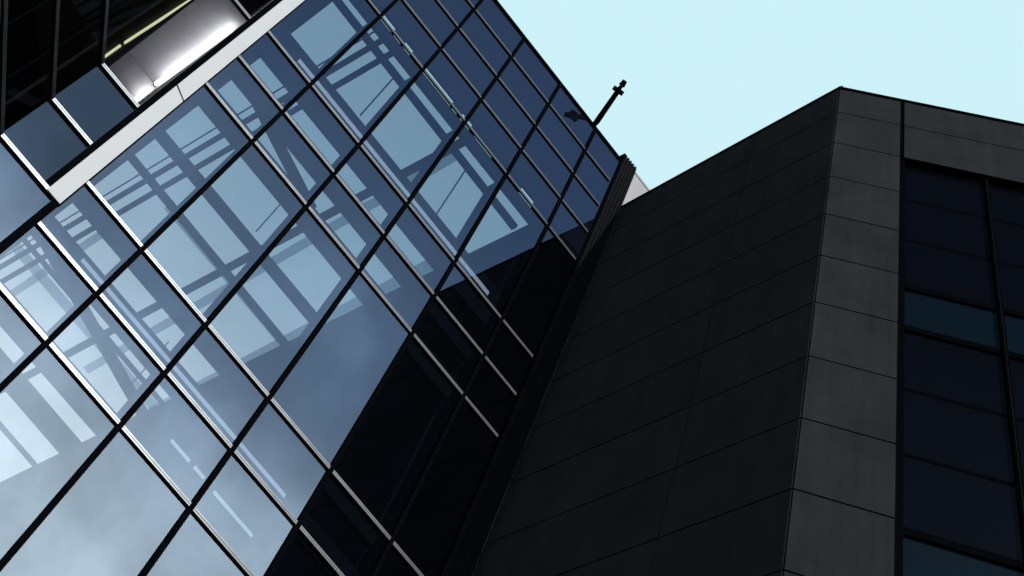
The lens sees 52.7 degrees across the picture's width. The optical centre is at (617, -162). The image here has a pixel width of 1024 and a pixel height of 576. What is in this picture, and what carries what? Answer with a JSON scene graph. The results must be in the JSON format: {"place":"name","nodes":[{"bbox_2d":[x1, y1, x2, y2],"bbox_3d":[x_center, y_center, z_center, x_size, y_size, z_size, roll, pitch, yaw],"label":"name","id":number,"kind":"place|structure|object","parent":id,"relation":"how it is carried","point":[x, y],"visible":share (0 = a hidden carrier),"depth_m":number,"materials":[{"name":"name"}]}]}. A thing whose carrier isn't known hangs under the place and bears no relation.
{"place":"outdoors","nodes":[
{"label":"outdoors","id":0,"kind":"place"},
{"bbox_2d":[0,0,636,575],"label":"glass building","id":1,"kind":"structure","parent":0,"point":[374,428],"depth_m":19.88,"materials":[{"name":"blue glass"}]},
{"bbox_2d":[105,0,189,57],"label":"cove lamp","id":2,"kind":"object","parent":1,"relation":"attached to","point":[142,31],"visible":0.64,"depth_m":20.02,"materials":[{"name":"yellow"}]},
{"bbox_2d":[134,27,231,100],"bbox_3d":[-8.549,4.469,19.905,3.320,0.093,0.093,-35,-84,23],"label":"ceiling lamp","id":3,"kind":"object","parent":1,"relation":"attached to","point":[187,60],"visible":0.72,"depth_m":19.74,"materials":[{"name":"white"}]},
{"bbox_2d":[593,79,626,125],"bbox_3d":[-0.277,6.994,26.568,0.300,0.960,1.488,35,-66,3],"label":"roof mast","id":4,"kind":"object","parent":1,"relation":"on","point":[608,104],"visible":0.9,"depth_m":26.60,"materials":[{"name":"black metal"}]},
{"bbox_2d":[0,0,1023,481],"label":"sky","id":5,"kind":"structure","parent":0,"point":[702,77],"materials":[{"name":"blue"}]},
{"bbox_2d":[472,86,1023,575],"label":"dark building","id":6,"kind":"structure","parent":0,"point":[794,344],"depth_m":16.81,"materials":[{"name":"black"}]},
{"bbox_2d":[905,164,986,216],"bbox_3d":[6.356,6.839,19.900,1.520,1.136,0.002,9,-70,13],"label":"window pane","id":7,"kind":"structure","parent":6,"relation":"in","point":[924,185],"depth_m":19.89,"materials":[{"name":"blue glass"}]},
{"bbox_2d":[905,201,991,258],"bbox_3d":[6.058,7.187,18.853,1.520,1.150,0.002,9,-70,13],"label":"window pane","id":8,"kind":"structure","parent":6,"relation":"in","point":[927,224],"depth_m":18.84,"materials":[{"name":"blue glass"}]},
{"bbox_2d":[905,241,996,305],"bbox_3d":[5.748,7.549,17.763,1.520,1.230,0.001,9,-70,13],"label":"window pane","id":9,"kind":"structure","parent":6,"relation":"in","point":[927,267],"depth_m":17.77,"materials":[{"name":"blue glass"}]},
{"bbox_2d":[904,290,1001,348],"bbox_3d":[5.465,7.879,16.769,1.520,0.940,0.002,9,-70,13],"label":"window pane","id":10,"kind":"structure","parent":6,"relation":"in","point":[942,316],"depth_m":16.77,"materials":[{"name":"blue glass"}]},
{"bbox_2d":[904,331,1008,414],"bbox_3d":[5.184,8.206,15.784,1.520,1.210,0.002,9,-70,13],"label":"window pane","id":11,"kind":"structure","parent":6,"relation":"in","point":[967,375],"depth_m":15.75,"materials":[{"name":"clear glass"}]},
{"bbox_2d":[904,390,1015,482],"bbox_3d":[4.876,8.565,14.703,1.520,1.150,0.001,9,-70,13],"label":"window pane","id":12,"kind":"structure","parent":6,"relation":"in","point":[956,435],"depth_m":14.68,"materials":[{"name":"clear glass"}]},
{"bbox_2d":[903,456,1023,561],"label":"window pane","id":13,"kind":"structure","parent":6,"relation":"in","point":[964,508],"depth_m":13.63,"materials":[{"name":"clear glass"}]},
{"bbox_2d":[903,536,1023,575],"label":"window pane","id":14,"kind":"structure","parent":6,"relation":"in","point":[920,558],"depth_m":12.91,"materials":[{"name":"blue glass"}]},
{"bbox_2d":[989,182,1023,224],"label":"window pane","id":15,"kind":"structure","parent":6,"relation":"in","point":[1007,203],"depth_m":19.66,"materials":[{"name":"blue glass"}]},
{"bbox_2d":[993,220,1023,265],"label":"window pane","id":16,"kind":"structure","parent":6,"relation":"in","point":[1009,238],"depth_m":18.62,"materials":[{"name":"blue glass"}]},
{"bbox_2d":[998,263,1023,312],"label":"window pane","id":17,"kind":"structure","parent":6,"relation":"in","point":[1011,277],"depth_m":17.57,"materials":[{"name":"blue glass"}]},
{"bbox_2d":[1004,314,1023,354],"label":"window pane","id":18,"kind":"structure","parent":6,"relation":"in","point":[1014,326],"depth_m":16.58,"materials":[{"name":"blue glass"}]},
{"bbox_2d":[1009,358,1023,418],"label":"window pane","id":19,"kind":"structure","parent":6,"relation":"in","point":[1016,366],"depth_m":15.62,"materials":[{"name":"blue glass"}]},
{"bbox_2d":[1016,420,1023,480],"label":"window pane","id":20,"kind":"structure","parent":6,"relation":"in","point":[1020,425],"depth_m":14.70,"materials":[{"name":"blue glass"}]},
{"label":"ground","id":21,"kind":"structure","parent":0,"visible":0},
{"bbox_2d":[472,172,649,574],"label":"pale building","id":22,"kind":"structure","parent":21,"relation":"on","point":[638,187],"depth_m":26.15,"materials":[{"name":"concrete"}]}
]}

